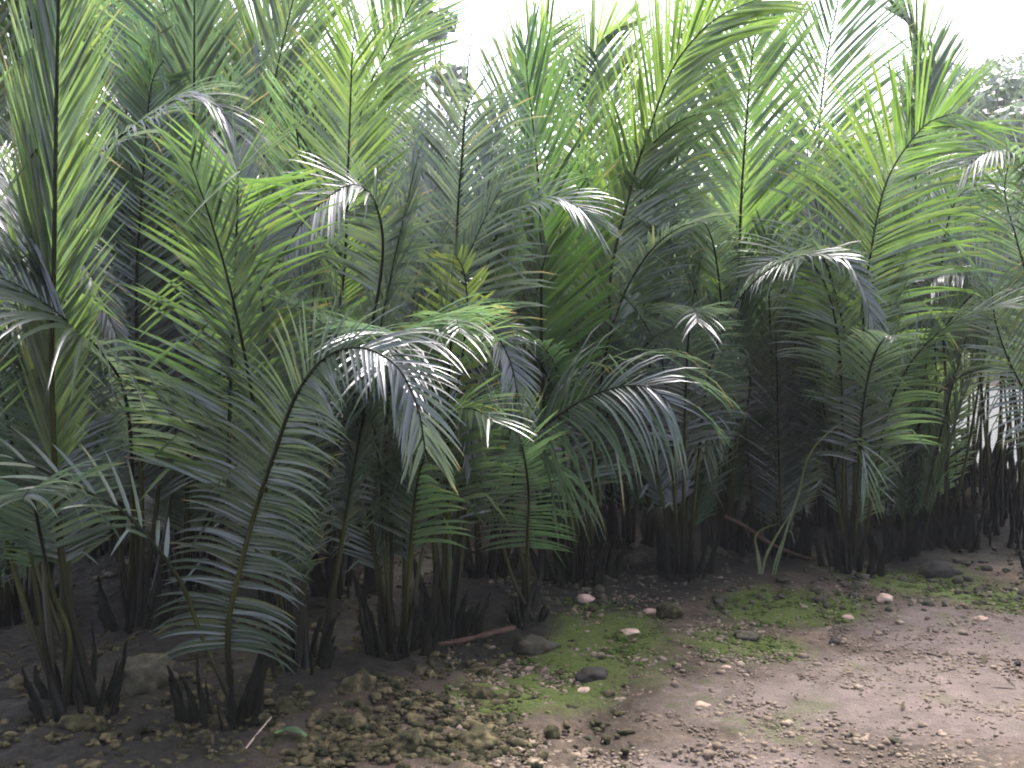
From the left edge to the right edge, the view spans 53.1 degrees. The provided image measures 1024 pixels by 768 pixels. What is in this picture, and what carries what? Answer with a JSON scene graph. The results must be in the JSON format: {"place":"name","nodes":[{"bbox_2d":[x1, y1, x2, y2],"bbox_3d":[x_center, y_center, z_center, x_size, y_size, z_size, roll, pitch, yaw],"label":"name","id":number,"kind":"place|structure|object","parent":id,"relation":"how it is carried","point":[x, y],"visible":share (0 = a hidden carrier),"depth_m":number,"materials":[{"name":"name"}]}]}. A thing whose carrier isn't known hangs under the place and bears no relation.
{"place":"outdoors","nodes":[
{"label":"outdoors","id":0,"kind":"place"},
{"bbox_2d":[0,359,1023,767],"bbox_3d":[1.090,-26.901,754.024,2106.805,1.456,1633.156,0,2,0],"label":"ground","id":1,"kind":"structure","parent":0,"point":[822,697],"depth_m":4.74,"materials":[{"name":"brown soil"}]},
{"bbox_2d":[5,675,32,691],"bbox_3d":[-2.119,1.300,4.400,0.119,0.080,0.145,-2,3,-42],"label":"stone","id":2,"kind":"object","parent":1,"relation":"on","point":[16,682],"visible":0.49,"depth_m":4.37,"materials":[{"name":"stone"}]},
{"bbox_2d":[0,146,122,626],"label":"nipa palm","id":3,"kind":"object","parent":1,"relation":"on","point":[11,608],"visible":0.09,"depth_m":5.53,"materials":[{"name":"green plant"}]},
{"bbox_2d":[57,713,95,732],"bbox_3d":[-1.675,1.317,3.940,0.138,0.086,0.126,-2,3,-40],"label":"stone","id":4,"kind":"object","parent":1,"relation":"on","point":[76,723],"visible":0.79,"depth_m":3.91,"materials":[{"name":"beige stone"}]},
{"bbox_2d":[0,0,156,545],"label":"nipa palm","id":5,"kind":"object","parent":1,"relation":"on","point":[6,25],"visible":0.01,"depth_m":6.68,"materials":[{"name":"green plant"}]},
{"bbox_2d":[0,0,269,633],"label":"nipa palm","id":6,"kind":"object","parent":1,"relation":"on","point":[140,605],"visible":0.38,"depth_m":5.46,"materials":[{"name":"green plant"}]},
{"bbox_2d":[0,0,271,727],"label":"nipa palm","id":7,"kind":"object","parent":1,"relation":"on","point":[63,240],"visible":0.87,"depth_m":3.98,"materials":[{"name":"green plant"}]},
{"bbox_2d":[106,653,179,696],"bbox_3d":[-1.620,1.275,4.457,0.299,0.205,0.330,1,2,20],"label":"boulder","id":8,"kind":"object","parent":1,"relation":"on","point":[144,673],"visible":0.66,"depth_m":4.40,"materials":[{"name":"grey stone"}]},
{"bbox_2d":[0,0,317,558],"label":"nipa palm","id":9,"kind":"object","parent":1,"relation":"on","point":[105,546],"visible":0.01,"depth_m":7.29,"materials":[{"name":"green plant"}]},
{"bbox_2d":[20,0,333,534],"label":"nipa palm","id":10,"kind":"object","parent":1,"relation":"on","point":[234,58],"visible":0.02,"depth_m":7.81,"materials":[{"name":"green plant"}]},
{"bbox_2d":[93,0,277,591],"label":"nipa palm","id":11,"kind":"object","parent":1,"relation":"on","point":[202,29],"visible":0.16,"depth_m":5.61,"materials":[{"name":"green plant"}]},
{"bbox_2d":[0,73,465,731],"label":"nipa palm","id":12,"kind":"object","parent":1,"relation":"on","point":[244,475],"visible":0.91,"depth_m":4.03,"materials":[{"name":"green plant"}]},
{"bbox_2d":[85,0,410,564],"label":"nipa palm","id":13,"kind":"object","parent":1,"relation":"on","point":[279,14],"visible":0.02,"depth_m":7.05,"materials":[{"name":"green plant"}]},
{"bbox_2d":[245,717,271,748],"bbox_3d":[-0.965,1.331,3.862,0.011,0.026,0.362,0,2,6],"label":"dry twig","id":14,"kind":"object","parent":1,"relation":"on","point":[253,738],"visible":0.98,"depth_m":3.88,"materials":[{"name":"beige wood"}]},
{"bbox_2d":[158,0,432,197],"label":"nipa palm","id":15,"kind":"object","parent":1,"relation":"on","point":[334,68],"visible":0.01,"depth_m":8.02,"materials":[{"name":"green plant"}]},
{"bbox_2d":[262,1,331,101],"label":"nipa palm","id":16,"kind":"object","parent":1,"relation":"on","point":[316,17],"depth_m":10.18,"materials":[{"name":"green plant"}]},
{"bbox_2d":[157,0,451,678],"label":"nipa palm","id":17,"kind":"object","parent":1,"relation":"on","point":[304,655],"visible":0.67,"depth_m":4.66,"materials":[{"name":"green plant"}]},
{"bbox_2d":[0,543,643,767],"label":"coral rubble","id":18,"kind":"object","parent":1,"relation":"on","point":[435,750],"visible":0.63,"depth_m":4.00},
{"bbox_2d":[275,726,305,736],"bbox_3d":[-0.830,1.302,3.833,0.130,0.028,0.056,1,2,17],"label":"fallen leaf","id":19,"kind":"object","parent":18,"relation":"on","point":[295,729],"visible":1,"depth_m":3.84,"materials":[{"name":"green plant"}]},
{"bbox_2d":[246,63,433,599],"bbox_3d":[-1.109,-0.169,6.180,1.238,3.154,1.733,0,2,0],"label":"nipa palm","id":20,"kind":"object","parent":1,"relation":"on","point":[319,583],"visible":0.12,"depth_m":5.68,"materials":[{"name":"green plant"}]},
{"bbox_2d":[195,0,488,550],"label":"nipa palm","id":21,"kind":"object","parent":1,"relation":"on","point":[417,36],"visible":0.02,"depth_m":7.51,"materials":[{"name":"green plant"}]},
{"bbox_2d":[337,60,434,470],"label":"nipa palm","id":22,"kind":"object","parent":1,"relation":"on","point":[396,121],"visible":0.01,"depth_m":10.23,"materials":[{"name":"green plant"}]},
{"bbox_2d":[258,42,559,660],"bbox_3d":[-0.488,-0.098,4.612,1.467,3.011,1.950,0,2,0],"label":"nipa palm","id":23,"kind":"object","parent":1,"relation":"on","point":[381,509],"visible":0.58,"depth_m":4.96,"materials":[{"name":"green plant"}]},
{"bbox_2d":[393,727,425,753],"bbox_3d":[-0.373,1.327,3.779,0.140,0.091,0.150,0,2,-6],"label":"stone","id":24,"kind":"object","parent":1,"relation":"on","point":[410,740],"visible":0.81,"depth_m":3.75,"materials":[{"name":"grey stone"}]},
{"bbox_2d":[370,137,474,528],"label":"nipa palm","id":25,"kind":"object","parent":1,"relation":"on","point":[402,158],"visible":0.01,"depth_m":7.84,"materials":[{"name":"green plant"}]},
{"bbox_2d":[393,0,470,154],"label":"broadleaf tree","id":26,"kind":"object","parent":1,"relation":"on","point":[455,69],"visible":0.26,"depth_m":33.48,"materials":[{"name":"green plant"}]},
{"bbox_2d":[290,22,624,646],"bbox_3d":[-0.328,-0.278,5.175,1.590,3.389,2.085,1,2,29],"label":"nipa palm","id":27,"kind":"object","parent":1,"relation":"on","point":[453,616],"visible":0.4,"depth_m":5.25,"materials":[{"name":"green plant"}]},
{"bbox_2d":[362,142,574,581],"bbox_3d":[-0.321,-0.096,6.700,1.644,2.800,1.418,0,2,0],"label":"nipa palm","id":28,"kind":"object","parent":1,"relation":"on","point":[493,561],"visible":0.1,"depth_m":6.45,"materials":[{"name":"green plant"}]},
{"bbox_2d":[457,726,497,749],"bbox_3d":[-0.131,1.342,3.841,0.155,0.085,0.208,0,2,-4],"label":"stone","id":29,"kind":"object","parent":1,"relation":"on","point":[483,737],"visible":0.85,"depth_m":3.81,"materials":[{"name":"beige stone"}]},
{"bbox_2d":[439,625,515,646],"bbox_3d":[-0.194,1.296,5.252,0.517,0.040,0.044,-2,3,-36],"label":"fallen stick","id":30,"kind":"object","parent":1,"relation":"on","point":[487,634],"visible":0.91,"depth_m":5.26,"materials":[{"name":"wood"}]},
{"bbox_2d":[0,498,1023,761],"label":"leaf litter","id":31,"kind":"object","parent":1,"relation":"on","point":[984,656],"visible":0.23,"depth_m":5.87,"materials":[{"name":"brown plant"}]},
{"bbox_2d":[1,486,1023,617],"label":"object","id":32,"kind":"object","parent":1,"relation":"on","point":[719,600],"visible":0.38,"depth_m":6.38,"materials":[{"name":"stone"}]},
{"bbox_2d":[521,580,534,631],"bbox_3d":[0.082,1.195,5.446,0.040,0.278,0.146,1,2,23],"label":"pointed stump","id":33,"kind":"object","parent":1,"relation":"on","point":[524,627],"visible":0.95,"depth_m":5.43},
{"bbox_2d":[512,634,560,655],"bbox_3d":[0.112,1.316,5.130,0.214,0.098,0.206,-1,2,-28],"label":"stone","id":34,"kind":"object","parent":1,"relation":"on","point":[533,645],"visible":0.89,"depth_m":5.08,"materials":[{"name":"grey stone"}]},
{"bbox_2d":[543,725,560,739],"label":"stone","id":35,"kind":"object","parent":1,"relation":"on","point":[551,731],"visible":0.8,"depth_m":3.96,"materials":[{"name":"beige stone"}]},
{"bbox_2d":[519,169,610,512],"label":"nipa palm","id":36,"kind":"object","parent":1,"relation":"on","point":[544,503],"depth_m":9.02,"materials":[{"name":"green plant"}]},
{"bbox_2d":[577,687,589,692],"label":"stone","id":37,"kind":"object","parent":1,"relation":"on","point":[583,689],"visible":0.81,"depth_m":4.53,"materials":[{"name":"beige stone"}]},
{"bbox_2d":[577,594,594,603],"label":"stone","id":38,"kind":"object","parent":1,"relation":"on","point":[583,598],"visible":0.91,"depth_m":5.91,"materials":[{"name":"beige stone"}]},
{"bbox_2d":[430,318,746,628],"bbox_3d":[0.254,0.515,5.218,1.123,1.716,1.506,-2,3,-36],"label":"nipa palm","id":39,"kind":"object","parent":1,"relation":"on","point":[555,472],"visible":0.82,"depth_m":5.16,"materials":[{"name":"green plant"}]},
{"bbox_2d":[575,666,608,682],"bbox_3d":[0.372,1.349,4.750,0.164,0.073,0.136,0,2,2],"label":"stone","id":40,"kind":"object","parent":1,"relation":"on","point":[587,674],"visible":0.93,"depth_m":4.70,"materials":[{"name":"grey stone"}]},
{"bbox_2d":[447,0,745,588],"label":"nipa palm","id":41,"kind":"object","parent":1,"relation":"on","point":[529,61],"visible":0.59,"depth_m":6.16,"materials":[{"name":"green plant"}]},
{"bbox_2d":[478,0,733,544],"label":"nipa palm","id":42,"kind":"object","parent":1,"relation":"on","point":[595,52],"visible":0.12,"depth_m":7.44,"materials":[{"name":"green plant"}]},
{"bbox_2d":[620,628,639,634],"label":"stone","id":43,"kind":"object","parent":1,"relation":"on","point":[628,631],"visible":0.99,"depth_m":5.32,"materials":[{"name":"beige stone"}]},
{"bbox_2d":[575,205,720,548],"bbox_3d":[1.030,-0.037,7.521,1.317,2.625,1.448,0,2,0],"label":"nipa palm","id":44,"kind":"object","parent":1,"relation":"on","point":[628,522],"visible":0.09,"depth_m":7.36,"materials":[{"name":"green plant"}]},
{"bbox_2d":[643,608,655,613],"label":"stone","id":45,"kind":"object","parent":1,"relation":"on","point":[649,611],"visible":0.92,"depth_m":5.74,"materials":[{"name":"beige stone"}]},
{"bbox_2d":[656,602,683,618],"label":"stone","id":46,"kind":"object","parent":1,"relation":"on","point":[669,610],"visible":0.91,"depth_m":5.64,"materials":[{"name":"stone"}]},
{"bbox_2d":[617,162,736,511],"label":"nipa palm","id":47,"kind":"object","parent":1,"relation":"on","point":[639,505],"depth_m":9.28,"materials":[{"name":"green plant"}]},
{"bbox_2d":[538,0,867,582],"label":"nipa palm","id":48,"kind":"object","parent":1,"relation":"on","point":[675,554],"visible":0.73,"depth_m":6.48,"materials":[{"name":"green plant"}]},
{"bbox_2d":[696,701,710,706],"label":"stone","id":49,"kind":"object","parent":1,"relation":"on","point":[701,703],"visible":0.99,"depth_m":4.35,"materials":[{"name":"beige stone"}]},
{"bbox_2d":[613,140,799,518],"bbox_3d":[1.789,-0.398,8.883,1.296,3.311,1.839,-1,3,-33],"label":"nipa palm","id":50,"kind":"object","parent":1,"relation":"on","point":[731,220],"visible":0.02,"depth_m":8.20,"materials":[{"name":"green plant"}]},
{"bbox_2d":[721,665,730,668],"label":"stone","id":51,"kind":"object","parent":1,"relation":"on","point":[726,667],"visible":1,"depth_m":4.77,"materials":[{"name":"beige stone"}]},
{"bbox_2d":[442,565,1023,717],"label":"moss","id":52,"kind":"object","parent":1,"relation":"on","point":[632,650],"visible":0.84,"depth_m":5.34,"materials":[{"name":"green plant"}]},
{"bbox_2d":[734,630,760,640],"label":"stone","id":53,"kind":"object","parent":1,"relation":"on","point":[747,635],"visible":0.98,"depth_m":5.28,"materials":[{"name":"grey stone"}]},
{"bbox_2d":[691,138,804,212],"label":"nipa palm","id":54,"kind":"object","parent":1,"relation":"on","point":[750,156],"depth_m":10.97,"materials":[{"name":"green plant"}]},
{"bbox_2d":[620,0,887,556],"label":"nipa palm","id":55,"kind":"object","parent":1,"relation":"on","point":[732,537],"visible":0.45,"depth_m":6.89,"materials":[{"name":"green plant"}]},
{"bbox_2d":[724,515,824,562],"bbox_3d":[1.820,1.071,7.020,0.761,0.372,0.099,0,2,-12],"label":"fallen branch","id":56,"kind":"object","parent":1,"relation":"on","point":[745,526],"visible":0.82,"depth_m":6.96,"materials":[{"name":"brown wood"}]},
{"bbox_2d":[701,206,869,559],"bbox_3d":[1.901,0.070,7.356,1.048,2.538,1.446,0,2,0],"label":"nipa palm","id":57,"kind":"object","parent":1,"relation":"on","point":[779,466],"visible":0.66,"depth_m":7.11,"materials":[{"name":"green plant"}]},
{"bbox_2d":[754,416,850,574],"bbox_3d":[1.841,0.742,6.510,0.578,1.090,0.113,0,2,3],"label":"palm seedling","id":58,"kind":"object","parent":1,"relation":"on","point":[761,568],"visible":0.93,"depth_m":6.57,"materials":[{"name":"green plant"}]},
{"bbox_2d":[829,637,840,644],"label":"stone","id":59,"kind":"object","parent":1,"relation":"on","point":[835,640],"visible":0.98,"depth_m":5.25,"materials":[{"name":"grey stone"}]},
{"bbox_2d":[842,614,853,619],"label":"stone","id":60,"kind":"object","parent":1,"relation":"on","point":[847,617],"visible":0.96,"depth_m":5.63,"materials":[{"name":"beige stone"}]},
{"bbox_2d":[851,581,864,589],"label":"stone","id":61,"kind":"object","parent":1,"relation":"on","point":[856,584],"visible":0.87,"depth_m":6.24,"materials":[{"name":"grey stone"}]},
{"bbox_2d":[715,0,1014,532],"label":"nipa palm","id":62,"kind":"object","parent":1,"relation":"on","point":[819,510],"visible":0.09,"depth_m":8.13,"materials":[{"name":"green plant"}]},
{"bbox_2d":[716,19,1023,577],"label":"nipa palm","id":63,"kind":"object","parent":1,"relation":"on","point":[863,339],"visible":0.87,"depth_m":6.73,"materials":[{"name":"green plant"}]},
{"bbox_2d":[829,220,937,514],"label":"nipa palm","id":64,"kind":"object","parent":1,"relation":"on","point":[874,490],"depth_m":9.10,"materials":[{"name":"green plant"}]},
{"bbox_2d":[876,593,892,602],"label":"stone","id":65,"kind":"object","parent":1,"relation":"on","point":[881,597],"visible":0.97,"depth_m":5.90,"materials":[{"name":"beige stone"}]},
{"bbox_2d":[889,736,902,743],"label":"stone","id":66,"kind":"object","parent":1,"relation":"on","point":[895,739],"visible":1,"depth_m":3.90,"materials":[{"name":"grey stone"}]},
{"bbox_2d":[835,0,990,521],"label":"nipa palm","id":67,"kind":"object","parent":1,"relation":"on","point":[938,64],"visible":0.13,"depth_m":8.65,"materials":[{"name":"green plant"}]},
{"bbox_2d":[840,138,1023,552],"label":"nipa palm","id":68,"kind":"object","parent":1,"relation":"on","point":[939,533],"visible":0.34,"depth_m":7.63,"materials":[{"name":"green plant"}]},
{"bbox_2d":[850,293,1016,563],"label":"nipa palm","id":69,"kind":"object","parent":1,"relation":"on","point":[900,493],"visible":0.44,"depth_m":7.32,"materials":[{"name":"green plant"}]},
{"bbox_2d":[918,560,961,578],"bbox_3d":[2.864,1.247,6.878,0.297,0.140,0.258,0,2,-4],"label":"stone","id":70,"kind":"object","parent":1,"relation":"on","point":[936,568],"visible":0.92,"depth_m":6.79,"materials":[{"name":"stone"}]},
{"bbox_2d":[873,173,1023,537],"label":"nipa palm","id":71,"kind":"object","parent":1,"relation":"on","point":[984,491],"visible":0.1,"depth_m":8.88,"materials":[{"name":"green plant"}]},
{"bbox_2d":[880,274,1020,520],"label":"nipa palm","id":72,"kind":"object","parent":1,"relation":"on","point":[960,431],"visible":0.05,"depth_m":8.35,"materials":[{"name":"green plant"}]},
{"bbox_2d":[889,137,1023,551],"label":"nipa palm","id":73,"kind":"object","parent":1,"relation":"on","point":[1017,524],"visible":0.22,"depth_m":8.25,"materials":[{"name":"green plant"}]},
{"bbox_2d":[895,156,1017,496],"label":"nipa palm","id":74,"kind":"object","parent":1,"relation":"on","point":[1008,449],"depth_m":10.10,"materials":[{"name":"green plant"}]},
{"bbox_2d":[889,174,1023,222],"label":"broadleaf tree","id":75,"kind":"object","parent":1,"relation":"on","point":[932,196],"visible":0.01,"depth_m":53.78,"materials":[{"name":"green plant"}]},
{"bbox_2d":[897,66,1023,195],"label":"broadleaf tree","id":76,"kind":"object","parent":1,"relation":"on","point":[1001,90],"visible":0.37,"depth_m":48.20,"materials":[{"name":"green plant"}]},
{"bbox_2d":[927,212,1004,476],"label":"nipa palm","id":77,"kind":"object","parent":1,"relation":"on","point":[993,458],"depth_m":11.86,"materials":[{"name":"green plant"}]},
{"bbox_2d":[918,105,1023,569],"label":"nipa palm","id":78,"kind":"object","parent":1,"relation":"on","point":[1016,324],"visible":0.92,"depth_m":6.51,"materials":[{"name":"green plant"}]},
{"bbox_2d":[960,487,989,513],"bbox_3d":[4.200,1.079,9.262,0.416,0.337,0.461,-2,3,-41],"label":"mound","id":79,"kind":"object","parent":1,"relation":"on","point":[969,501],"visible":0.2,"depth_m":9.13,"materials":[{"name":"grey soil"}]},
{"bbox_2d":[973,615,987,620],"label":"stone","id":80,"kind":"object","parent":1,"relation":"on","point":[980,618],"visible":1,"depth_m":5.48,"materials":[{"name":"beige stone"}]},
{"bbox_2d":[950,195,1020,485],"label":"nipa palm","id":81,"kind":"object","parent":1,"relation":"on","point":[1011,459],"visible":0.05,"depth_m":11.48,"materials":[{"name":"green plant"}]},
{"bbox_2d":[956,213,1023,490],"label":"nipa palm","id":82,"kind":"object","parent":1,"relation":"on","point":[983,469],"visible":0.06,"depth_m":9.75,"materials":[{"name":"green plant"}]},
{"bbox_2d":[1014,660,1020,665],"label":"stone","id":83,"kind":"object","parent":1,"relation":"on","point":[1018,663],"visible":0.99,"depth_m":4.80,"materials":[{"name":"grey stone"}]},
{"bbox_2d":[4,0,1023,204],"label":"sky","id":84,"kind":"structure","parent":0,"point":[998,25],"materials":[{"name":"white"}]},
{"bbox_2d":[446,576,1023,767],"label":"gravel","id":85,"kind":"structure","parent":0,"point":[718,747],"depth_m":4.48,"materials":[{"name":"brown gravel"}]},
{"bbox_2d":[816,97,1019,358],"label":"hill","id":86,"kind":"structure","parent":0,"point":[892,128],"depth_m":75.65,"materials":[{"name":"green plant"}]},
{"bbox_2d":[840,50,1023,361],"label":"wood","id":87,"kind":"object","parent":86,"relation":"on","point":[1019,66],"visible":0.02,"depth_m":82.17,"materials":[{"name":"green plant"}]},
{"bbox_2d":[977,58,1004,73],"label":"broadleaf tree","id":88,"kind":"object","parent":86,"relation":"on","point":[985,63],"visible":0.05,"depth_m":90.07,"materials":[{"name":"green plant"}]},
{"bbox_2d":[950,385,1022,466],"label":"river","id":89,"kind":"structure","parent":0,"point":[991,422],"depth_m":22.71,"materials":[{"name":"grey liquid"}]}
]}

